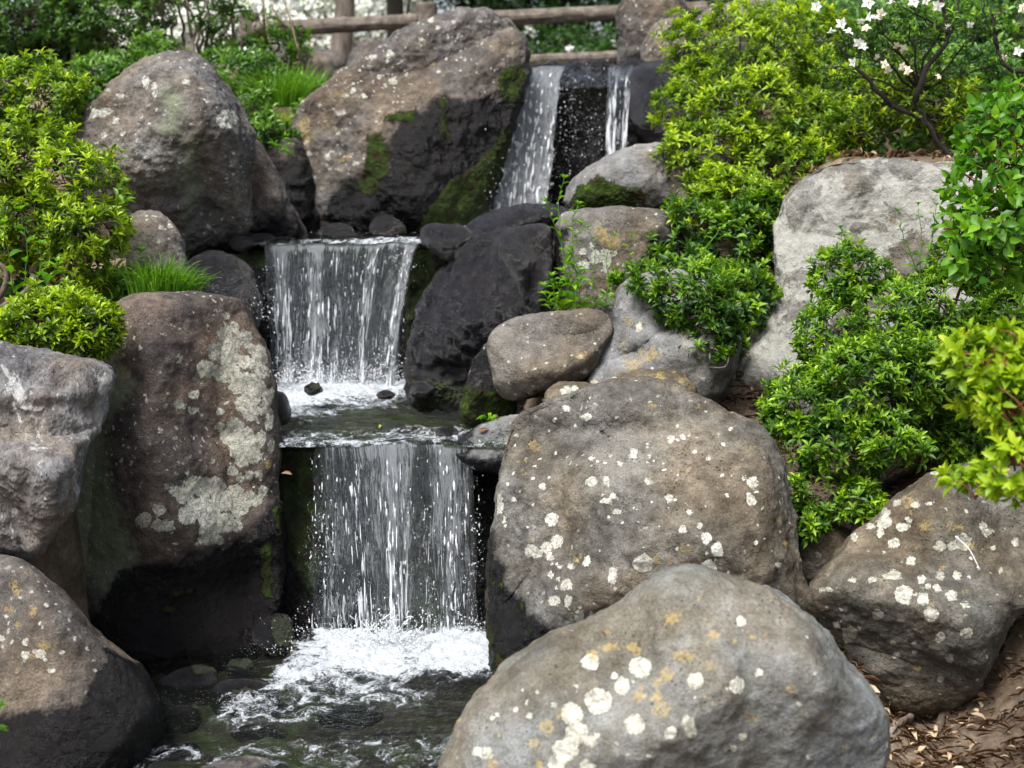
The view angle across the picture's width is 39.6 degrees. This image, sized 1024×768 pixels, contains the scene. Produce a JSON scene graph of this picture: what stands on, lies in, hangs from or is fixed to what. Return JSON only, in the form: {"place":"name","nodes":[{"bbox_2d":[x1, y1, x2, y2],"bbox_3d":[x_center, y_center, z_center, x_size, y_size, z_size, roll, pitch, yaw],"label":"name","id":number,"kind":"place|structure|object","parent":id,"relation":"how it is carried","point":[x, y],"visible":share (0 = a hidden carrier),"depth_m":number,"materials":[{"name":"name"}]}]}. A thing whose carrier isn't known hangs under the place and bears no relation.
{"place":"outdoors","nodes":[
{"label":"outdoors","id":0,"kind":"place"},
{"bbox_2d":[116,230,420,246],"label":"water","id":1,"kind":"structure","parent":0,"point":[314,236],"depth_m":5.92,"materials":[{"name":"grey liquid"}]},
{"bbox_2d":[484,66,564,210],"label":"waterfall","id":2,"kind":"structure","parent":1,"relation":"on","point":[504,196],"depth_m":7.17,"materials":[{"name":"white"}]},
{"bbox_2d":[126,619,492,767],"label":"water","id":3,"kind":"structure","parent":0,"point":[338,704],"depth_m":4.15,"materials":[{"name":"grey liquid"}]},
{"bbox_2d":[254,443,487,655],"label":"waterfall","id":4,"kind":"structure","parent":3,"relation":"on","point":[392,456],"depth_m":4.73,"materials":[{"name":"white"}]},
{"bbox_2d":[277,379,525,446],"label":"water","id":5,"kind":"structure","parent":0,"point":[298,398],"depth_m":5.50,"materials":[{"name":"grey liquid"}]},
{"bbox_2d":[251,235,420,391],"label":"waterfall","id":6,"kind":"structure","parent":5,"relation":"on","point":[284,250],"depth_m":5.89,"materials":[{"name":"white"}]},
{"bbox_2d":[435,425,458,441],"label":"stone","id":7,"kind":"object","parent":5,"relation":"on","point":[445,431],"visible":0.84,"depth_m":4.90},
{"bbox_2d":[282,396,526,451],"bbox_3d":[-0.460,0.129,5.560,1.580,0.067,1.140,0,9,0],"label":"stream bed","id":8,"kind":"object","parent":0,"point":[370,421],"visible":0.17,"depth_m":5.41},
{"bbox_2d":[277,391,291,425],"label":"stone","id":9,"kind":"object","parent":8,"relation":"on","point":[284,411],"visible":0.49,"depth_m":4.96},
{"bbox_2d":[409,381,433,398],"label":"stone","id":10,"kind":"object","parent":8,"relation":"on","point":[421,390],"visible":1,"depth_m":5.37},
{"bbox_2d":[402,227,556,413],"bbox_3d":[-0.126,-0.253,5.584,0.601,0.727,0.607,0,9,0],"label":"boulder","id":11,"kind":"object","parent":8,"relation":"on","point":[464,307],"visible":0.56,"depth_m":5.43,"materials":[{"name":"stone"}]},
{"bbox_2d":[420,223,473,261],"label":"rock","id":12,"kind":"object","parent":11,"relation":"on","point":[445,242],"visible":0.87,"depth_m":5.51,"materials":[{"name":"stone"}]},
{"bbox_2d":[490,223,552,306],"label":"rock","id":13,"kind":"object","parent":11,"relation":"on","point":[521,258],"visible":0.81,"depth_m":5.37,"materials":[{"name":"stone"}]},
{"bbox_2d":[459,343,517,427],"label":"rock","id":14,"kind":"object","parent":8,"relation":"on","point":[481,396],"visible":0.64,"depth_m":4.99,"materials":[{"name":"stone"}]},
{"bbox_2d":[0,11,1023,767],"bbox_3d":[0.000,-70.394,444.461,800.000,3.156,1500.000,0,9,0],"label":"ground","id":15,"kind":"structure","parent":0,"point":[60,561],"depth_m":4.43,"materials":[{"name":"soil"}]},
{"bbox_2d":[0,46,95,160],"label":"azalea shrub","id":16,"kind":"object","parent":15,"relation":"on","point":[17,111],"visible":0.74,"depth_m":5.64,"materials":[{"name":"green plant"}]},
{"bbox_2d":[0,0,113,138],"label":"leafy herb","id":17,"kind":"object","parent":15,"relation":"on","point":[39,46],"visible":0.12,"depth_m":8.18,"materials":[{"name":"green plant"}]},
{"bbox_2d":[0,340,115,561],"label":"boulder","id":18,"kind":"object","parent":15,"relation":"on","point":[54,408],"visible":0.98,"depth_m":3.87,"materials":[{"name":"stone"}]},
{"bbox_2d":[0,276,128,360],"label":"azalea shrub","id":19,"kind":"object","parent":18,"relation":"on","point":[68,315],"visible":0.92,"depth_m":4.26,"materials":[{"name":"green plant"}]},
{"bbox_2d":[0,0,124,93],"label":"tall shrub","id":20,"kind":"object","parent":15,"relation":"on","point":[29,35],"visible":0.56,"depth_m":8.02,"materials":[{"name":"green plant"}]},
{"bbox_2d":[0,115,137,291],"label":"azalea shrub","id":21,"kind":"object","parent":15,"relation":"on","point":[32,186],"visible":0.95,"depth_m":4.97,"materials":[{"name":"green plant"}]},
{"bbox_2d":[0,262,36,306],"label":"bare branch","id":22,"kind":"object","parent":21,"relation":"attached to","point":[4,287],"visible":0.6,"depth_m":4.94,"materials":[{"name":"brown plant"}]},
{"bbox_2d":[0,205,66,293],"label":"weed","id":23,"kind":"object","parent":21,"relation":"on","point":[46,277],"visible":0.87,"depth_m":4.88,"materials":[{"name":"green plant"}]},
{"bbox_2d":[0,264,160,304],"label":"leafy herb","id":24,"kind":"object","parent":15,"relation":"on","point":[103,292],"visible":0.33,"depth_m":5.12,"materials":[{"name":"green plant"}]},
{"bbox_2d":[47,25,188,120],"bbox_3d":[-2.026,-1.574,7.346,0.396,0.595,0.983,4,10,24],"label":"leafy herb","id":25,"kind":"object","parent":15,"relation":"on","point":[112,63],"visible":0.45,"depth_m":7.29,"materials":[{"name":"green plant"}]},
{"bbox_2d":[109,149,136,204],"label":"weed","id":26,"kind":"object","parent":15,"relation":"on","point":[118,186],"visible":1,"depth_m":4.88,"materials":[{"name":"green plant"}]},
{"bbox_2d":[46,0,206,85],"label":"tall shrub","id":27,"kind":"object","parent":15,"relation":"on","point":[109,22],"visible":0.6,"depth_m":7.86,"materials":[{"name":"green plant"}]},
{"bbox_2d":[89,246,163,294],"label":"weed","id":28,"kind":"object","parent":15,"relation":"on","point":[139,248],"visible":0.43,"depth_m":5.04,"materials":[{"name":"green plant"}]},
{"bbox_2d":[125,210,191,283],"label":"rock","id":29,"kind":"object","parent":15,"relation":"on","point":[157,231],"visible":0.54,"depth_m":5.32,"materials":[{"name":"grey stone"}]},
{"bbox_2d":[107,0,243,65],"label":"flowering bush","id":30,"kind":"object","parent":15,"relation":"on","point":[176,33],"visible":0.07,"depth_m":11.84,"materials":[{"name":"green plant"}]},
{"bbox_2d":[76,291,287,661],"bbox_3d":[-1.188,0.349,4.856,0.864,1.357,0.906,0,9,0],"label":"boulder","id":31,"kind":"object","parent":15,"relation":"on","point":[182,524],"visible":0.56,"depth_m":4.54,"materials":[{"name":"brown stone"}]},
{"bbox_2d":[91,251,247,297],"bbox_3d":[-1.243,-0.392,5.001,0.505,0.169,0.427,-8,12,-40],"label":"grass tuft","id":32,"kind":"object","parent":31,"relation":"on","point":[155,282],"visible":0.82,"depth_m":4.94,"materials":[{"name":"plant"}]},
{"bbox_2d":[133,0,238,53],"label":"tall shrub","id":33,"kind":"object","parent":15,"relation":"on","point":[202,25],"visible":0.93,"depth_m":7.66,"materials":[{"name":"green plant"}]},
{"bbox_2d":[163,264,213,291],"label":"grass tuft","id":34,"kind":"object","parent":15,"relation":"on","point":[191,288],"visible":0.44,"depth_m":5.03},
{"bbox_2d":[188,250,262,329],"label":"rock","id":35,"kind":"object","parent":15,"relation":"on","point":[240,282],"visible":0.43,"depth_m":5.64,"materials":[{"name":"stone"}]},
{"bbox_2d":[204,0,248,61],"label":"sapling","id":36,"kind":"object","parent":15,"relation":"on","point":[224,8],"visible":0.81,"depth_m":7.86,"materials":[{"name":"green plant"}]},
{"bbox_2d":[212,0,251,50],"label":"sapling","id":37,"kind":"object","parent":15,"relation":"on","point":[233,23],"visible":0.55,"depth_m":8.03,"materials":[{"name":"green plant"}]},
{"bbox_2d":[201,755,269,767],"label":"stone","id":38,"kind":"object","parent":15,"relation":"on","point":[247,761],"visible":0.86,"depth_m":3.70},
{"bbox_2d":[213,678,269,693],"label":"stone","id":39,"kind":"object","parent":15,"relation":"on","point":[233,685],"visible":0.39,"depth_m":4.24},
{"bbox_2d":[199,23,314,101],"bbox_3d":[-1.438,-1.772,7.888,0.547,0.495,0.952,1,9,7],"label":"leafy herb","id":40,"kind":"object","parent":15,"relation":"on","point":[246,56],"visible":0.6,"depth_m":7.61,"materials":[{"name":"green plant"}]},
{"bbox_2d":[235,76,284,146],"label":"leafy herb","id":41,"kind":"object","parent":15,"relation":"on","point":[269,116],"visible":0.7,"depth_m":6.80,"materials":[{"name":"green plant"}]},
{"bbox_2d":[246,0,281,61],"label":"sapling","id":42,"kind":"object","parent":15,"relation":"on","point":[263,11],"visible":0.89,"depth_m":8.06,"materials":[{"name":"green plant"}]},
{"bbox_2d":[173,0,355,65],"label":"flowering bush","id":43,"kind":"object","parent":15,"relation":"on","point":[301,10],"visible":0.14,"depth_m":12.33,"materials":[{"name":"white plant"}]},
{"bbox_2d":[214,59,327,107],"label":"grass tuft","id":44,"kind":"object","parent":15,"relation":"on","point":[285,94],"visible":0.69,"depth_m":7.35,"materials":[{"name":"plant"}]},
{"bbox_2d":[265,0,312,76],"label":"sapling","id":45,"kind":"object","parent":15,"relation":"on","point":[294,35],"visible":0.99,"depth_m":7.97,"materials":[{"name":"green plant"}]},
{"bbox_2d":[277,49,346,79],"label":"rock","id":46,"kind":"object","parent":15,"relation":"on","point":[324,58],"visible":0.27,"depth_m":8.84,"materials":[{"name":"stone"}]},
{"bbox_2d":[228,235,448,400],"bbox_3d":[-0.805,-0.199,6.226,1.096,0.902,0.595,-1,9,-6],"label":"rock ledge","id":47,"kind":"object","parent":15,"relation":"on","point":[258,260],"visible":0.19,"depth_m":5.99,"materials":[{"name":"stone"}]},
{"bbox_2d":[229,235,255,251],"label":"stone","id":48,"kind":"object","parent":47,"relation":"on","point":[241,243],"visible":0.99,"depth_m":5.87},
{"bbox_2d":[330,0,354,58],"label":"tree","id":49,"kind":"object","parent":15,"relation":"on","point":[341,43],"visible":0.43,"depth_m":10.65,"materials":[{"name":"brown plant"}]},
{"bbox_2d":[299,0,421,49],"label":"flowering bush","id":50,"kind":"object","parent":15,"relation":"on","point":[378,7],"visible":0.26,"depth_m":12.20,"materials":[{"name":"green plant"}]},
{"bbox_2d":[346,38,381,65],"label":"rock","id":51,"kind":"object","parent":15,"relation":"on","point":[362,48],"visible":0.25,"depth_m":8.81,"materials":[{"name":"stone"}]},
{"bbox_2d":[278,436,498,633],"bbox_3d":[-0.415,0.723,5.107,1.112,1.099,0.836,0,9,0],"label":"rock ledge","id":52,"kind":"object","parent":15,"relation":"on","point":[298,492],"visible":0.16,"depth_m":4.92,"materials":[{"name":"stone"}]},
{"bbox_2d":[449,414,518,474],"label":"rock","id":53,"kind":"object","parent":52,"relation":"on","point":[482,458],"visible":0.47,"depth_m":4.78,"materials":[{"name":"grey stone"}]},
{"bbox_2d":[386,0,410,38],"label":"tree","id":54,"kind":"object","parent":15,"relation":"on","point":[394,7],"visible":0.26,"depth_m":11.61,"materials":[{"name":"brown plant"}]},
{"bbox_2d":[290,6,531,230],"bbox_3d":[-0.519,-1.287,7.254,1.242,1.227,1.294,0,9,0],"label":"boulder","id":55,"kind":"object","parent":15,"relation":"on","point":[396,123],"visible":0.87,"depth_m":6.84,"materials":[{"name":"stone"}]},
{"bbox_2d":[379,0,564,39],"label":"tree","id":56,"kind":"object","parent":15,"relation":"on","point":[467,3],"visible":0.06,"depth_m":13.92,"materials":[{"name":"green plant"}]},
{"bbox_2d":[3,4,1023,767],"bbox_3d":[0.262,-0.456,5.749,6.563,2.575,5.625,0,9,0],"label":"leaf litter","id":57,"kind":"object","parent":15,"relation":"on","point":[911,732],"visible":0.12,"depth_m":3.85,"materials":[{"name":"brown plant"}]},
{"bbox_2d":[240,0,787,74],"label":"log fence","id":58,"kind":"object","parent":15,"relation":"on","point":[425,11],"visible":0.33,"depth_m":9.32,"materials":[{"name":"wood"}]},
{"bbox_2d":[470,0,620,53],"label":"tree","id":59,"kind":"object","parent":15,"relation":"on","point":[562,3],"visible":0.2,"depth_m":13.43,"materials":[{"name":"green plant"}]},
{"bbox_2d":[487,308,613,400],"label":"boulder","id":60,"kind":"object","parent":15,"relation":"on","point":[535,355],"visible":0.94,"depth_m":4.91,"materials":[{"name":"stone"}]},
{"bbox_2d":[538,266,590,310],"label":"weed","id":61,"kind":"object","parent":60,"relation":"on","point":[568,294],"visible":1,"depth_m":5.21,"materials":[{"name":"green plant"}]},
{"bbox_2d":[539,174,594,308],"bbox_3d":[0.210,-0.520,5.215,0.198,0.500,0.150,4,10,23],"label":"weed","id":62,"kind":"object","parent":15,"relation":"on","point":[567,260],"visible":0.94,"depth_m":5.21,"materials":[{"name":"green plant"}]},
{"bbox_2d":[520,21,618,53],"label":"flowering bush","id":63,"kind":"object","parent":15,"relation":"on","point":[569,37],"visible":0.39,"depth_m":11.09,"materials":[{"name":"green plant"}]},
{"bbox_2d":[494,58,719,207],"bbox_3d":[0.461,-1.247,7.922,1.529,1.101,0.766,0,9,0],"label":"rock ledge","id":64,"kind":"object","parent":15,"relation":"on","point":[576,164],"visible":0.13,"depth_m":7.57,"materials":[{"name":"stone"}]},
{"bbox_2d":[546,46,631,177],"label":"waterfall","id":65,"kind":"structure","parent":64,"relation":"on","point":[609,149],"depth_m":7.27,"materials":[{"name":"white"}]},
{"bbox_2d":[585,225,639,307],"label":"weed","id":66,"kind":"object","parent":15,"relation":"on","point":[604,291],"visible":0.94,"depth_m":5.19,"materials":[{"name":"green plant"}]},
{"bbox_2d":[563,142,670,210],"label":"boulder","id":67,"kind":"object","parent":15,"relation":"on","point":[634,176],"visible":0.59,"depth_m":5.92,"materials":[{"name":"grey stone"}]},
{"bbox_2d":[552,205,697,310],"bbox_3d":[0.455,-0.468,5.654,0.591,0.481,0.503,0,9,0],"label":"boulder","id":68,"kind":"object","parent":15,"relation":"on","point":[621,221],"visible":0.41,"depth_m":5.43,"materials":[{"name":"stone"}]},
{"bbox_2d":[484,375,807,674],"bbox_3d":[0.426,0.537,4.536,1.025,1.141,1.067,0,9,0],"label":"boulder","id":69,"kind":"object","parent":15,"relation":"on","point":[610,492],"visible":0.73,"depth_m":4.21,"materials":[{"name":"beige stone"}]},
{"bbox_2d":[542,381,591,402],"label":"rock","id":70,"kind":"object","parent":69,"relation":"on","point":[559,388],"visible":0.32,"depth_m":4.68,"materials":[{"name":"brown stone"}]},
{"bbox_2d":[615,0,689,63],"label":"rock","id":71,"kind":"object","parent":15,"relation":"on","point":[635,20],"visible":0.39,"depth_m":7.91,"materials":[{"name":"stone"}]},
{"bbox_2d":[612,368,697,392],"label":"rock","id":72,"kind":"object","parent":15,"relation":"on","point":[683,380],"visible":0.21,"depth_m":4.71,"materials":[{"name":"brown stone"}]},
{"bbox_2d":[438,563,890,767],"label":"boulder","id":73,"kind":"object","parent":15,"relation":"on","point":[687,665],"visible":1,"depth_m":3.04,"materials":[{"name":"beige stone"}]},
{"bbox_2d":[640,18,688,60],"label":"rock","id":74,"kind":"object","parent":15,"relation":"on","point":[650,49],"visible":0.41,"depth_m":7.68,"materials":[{"name":"grey stone"}]},
{"bbox_2d":[586,269,743,402],"bbox_3d":[0.541,-0.128,5.058,0.568,0.569,0.639,0,9,0],"label":"boulder","id":75,"kind":"object","parent":15,"relation":"on","point":[640,338],"visible":0.45,"depth_m":4.86,"materials":[{"name":"grey stone"}]},
{"bbox_2d":[627,59,706,143],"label":"rock","id":76,"kind":"object","parent":15,"relation":"on","point":[644,79],"visible":0.36,"depth_m":7.25,"materials":[{"name":"stone"}]},
{"bbox_2d":[605,185,784,368],"bbox_3d":[0.681,-0.404,5.254,0.664,0.659,1.105,4,10,24],"label":"azalea shrub","id":77,"kind":"object","parent":15,"relation":"on","point":[745,299],"visible":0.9,"depth_m":5.18,"materials":[{"name":"green plant"}]},
{"bbox_2d":[646,214,747,271],"bbox_3d":[0.668,-0.462,5.187,0.389,0.315,0.173,0,9,0],"label":"ivy","id":78,"kind":"object","parent":15,"relation":"on","point":[720,227],"visible":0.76,"depth_m":5.15,"materials":[{"name":"green plant"}]},
{"bbox_2d":[666,133,733,231],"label":"rock","id":79,"kind":"object","parent":15,"relation":"on","point":[679,170],"visible":0.1,"depth_m":5.88,"materials":[{"name":"grey stone"}]},
{"bbox_2d":[689,0,794,67],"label":"shrub","id":80,"kind":"object","parent":15,"relation":"on","point":[710,11],"visible":0.12,"depth_m":7.79,"materials":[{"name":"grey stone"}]},
{"bbox_2d":[646,0,881,243],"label":"azalea shrub","id":81,"kind":"object","parent":15,"relation":"on","point":[750,153],"visible":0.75,"depth_m":5.93,"materials":[{"name":"green plant"}]},
{"bbox_2d":[798,522,851,585],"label":"rock","id":82,"kind":"object","parent":15,"relation":"on","point":[815,557],"visible":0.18,"depth_m":4.39,"materials":[{"name":"grey stone"}]},
{"bbox_2d":[692,0,1023,171],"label":"ground cover","id":83,"kind":"object","parent":15,"relation":"on","point":[994,5],"visible":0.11,"depth_m":6.39,"materials":[{"name":"green plant"}]},
{"bbox_2d":[736,157,1021,456],"bbox_3d":[1.429,-0.244,5.383,1.367,1.214,1.010,2,9,14],"label":"boulder","id":84,"kind":"object","parent":15,"relation":"on","point":[863,199],"visible":0.34,"depth_m":5.20,"materials":[{"name":"stone"}]},
{"bbox_2d":[754,225,1023,548],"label":"azalea shrub","id":85,"kind":"object","parent":15,"relation":"on","point":[887,356],"visible":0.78,"depth_m":4.43,"materials":[{"name":"green plant"}]},
{"bbox_2d":[870,452,950,496],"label":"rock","id":86,"kind":"object","parent":15,"relation":"on","point":[901,475],"visible":0.5,"depth_m":4.90,"materials":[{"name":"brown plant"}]},
{"bbox_2d":[800,461,1023,719],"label":"boulder","id":87,"kind":"object","parent":15,"relation":"on","point":[911,606],"visible":0.83,"depth_m":3.94,"materials":[{"name":"grey-brown stone"},{"name":"pale lichen"}]},
{"bbox_2d":[803,0,1023,156],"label":"white azalea","id":88,"kind":"object","parent":15,"relation":"on","point":[919,82],"visible":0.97,"depth_m":5.51,"materials":[{"name":"green plant"}]},
{"bbox_2d":[832,46,997,156],"bbox_3d":[1.696,-1.150,5.785,0.728,0.484,0.533,5,10,28],"label":"azalea shrub","id":89,"kind":"object","parent":15,"relation":"on","point":[878,106],"visible":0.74,"depth_m":5.70,"materials":[{"name":"green plant"}]},
{"bbox_2d":[895,202,939,283],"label":"weed","id":90,"kind":"object","parent":15,"relation":"on","point":[919,251],"visible":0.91,"depth_m":4.66,"materials":[{"name":"green plant"}]},
{"bbox_2d":[814,0,1022,140],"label":"leafy herb","id":91,"kind":"object","parent":15,"relation":"on","point":[953,38],"visible":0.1,"depth_m":6.91,"materials":[{"name":"green plant"}]},
{"bbox_2d":[856,94,1012,157],"bbox_3d":[1.755,-1.050,5.943,0.727,0.354,0.566,0,9,0],"label":"leafy herb","id":92,"kind":"object","parent":15,"relation":"on","point":[905,142],"visible":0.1,"depth_m":5.77,"materials":[{"name":"green plant"}]},
{"bbox_2d":[927,314,1023,511],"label":"leafy shrub","id":93,"kind":"object","parent":15,"relation":"on","point":[978,386],"visible":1,"depth_m":3.08,"materials":[{"name":"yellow plant"}]},
{"bbox_2d":[930,68,1023,298],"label":"leafy shrub","id":94,"kind":"object","parent":15,"relation":"on","point":[1001,106],"visible":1,"depth_m":3.90,"materials":[{"name":"green plant"}]},
{"bbox_2d":[527,66,632,88],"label":"water","id":95,"kind":"structure","parent":0,"point":[584,76],"depth_m":7.48,"materials":[{"name":"grey liquid"}]},
{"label":"stream bed","id":96,"kind":"structure","parent":0,"visible":0},
{"bbox_2d":[67,50,257,259],"bbox_3d":[-1.458,-0.951,5.979,0.818,0.884,0.925,0,9,0],"label":"boulder","id":97,"kind":"object","parent":96,"relation":"on","point":[178,126],"visible":0.8,"depth_m":5.64,"materials":[{"name":"grey stone"}]},
{"bbox_2d":[246,139,307,238],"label":"boulder","id":98,"kind":"object","parent":96,"relation":"on","point":[274,213],"visible":0.51,"depth_m":6.11,"materials":[{"name":"stone"}]},
{"bbox_2d":[264,131,319,229],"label":"rock","id":99,"kind":"object","parent":96,"relation":"on","point":[295,173],"visible":0.29,"depth_m":6.80,"materials":[{"name":"stone"}]},
{"bbox_2d":[269,71,327,139],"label":"leafy herb","id":100,"kind":"object","parent":99,"relation":"on","point":[296,134],"visible":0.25,"depth_m":6.93,"materials":[{"name":"green plant"}]},
{"bbox_2d":[318,223,353,234],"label":"stone","id":101,"kind":"object","parent":96,"relation":"on","point":[334,228],"visible":0.63,"depth_m":6.52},
{"bbox_2d":[369,215,405,234],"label":"stone","id":102,"kind":"object","parent":96,"relation":"on","point":[384,225],"visible":0.68,"depth_m":6.51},
{"bbox_2d":[465,203,568,254],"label":"rock","id":103,"kind":"object","parent":96,"relation":"on","point":[522,214],"visible":0.38,"depth_m":5.82,"materials":[{"name":"stone"}]},
{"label":"stream bed","id":104,"kind":"structure","parent":0,"visible":0},
{"bbox_2d":[0,554,164,767],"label":"boulder","id":105,"kind":"object","parent":104,"relation":"on","point":[78,689],"visible":0.95,"depth_m":3.67,"materials":[{"name":"stone"}]},
{"bbox_2d":[160,663,216,686],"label":"stone","id":106,"kind":"object","parent":104,"relation":"on","point":[197,675],"visible":0.49,"depth_m":4.30,"materials":[{"name":"stone"}]},
{"bbox_2d":[227,658,252,670],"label":"stone","id":107,"kind":"object","parent":104,"relation":"on","point":[240,664],"visible":0.55,"depth_m":4.45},
{"bbox_2d":[252,613,294,647],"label":"stone","id":108,"kind":"object","parent":104,"relation":"on","point":[278,633],"visible":0.76,"depth_m":4.64,"materials":[{"name":"stone"}]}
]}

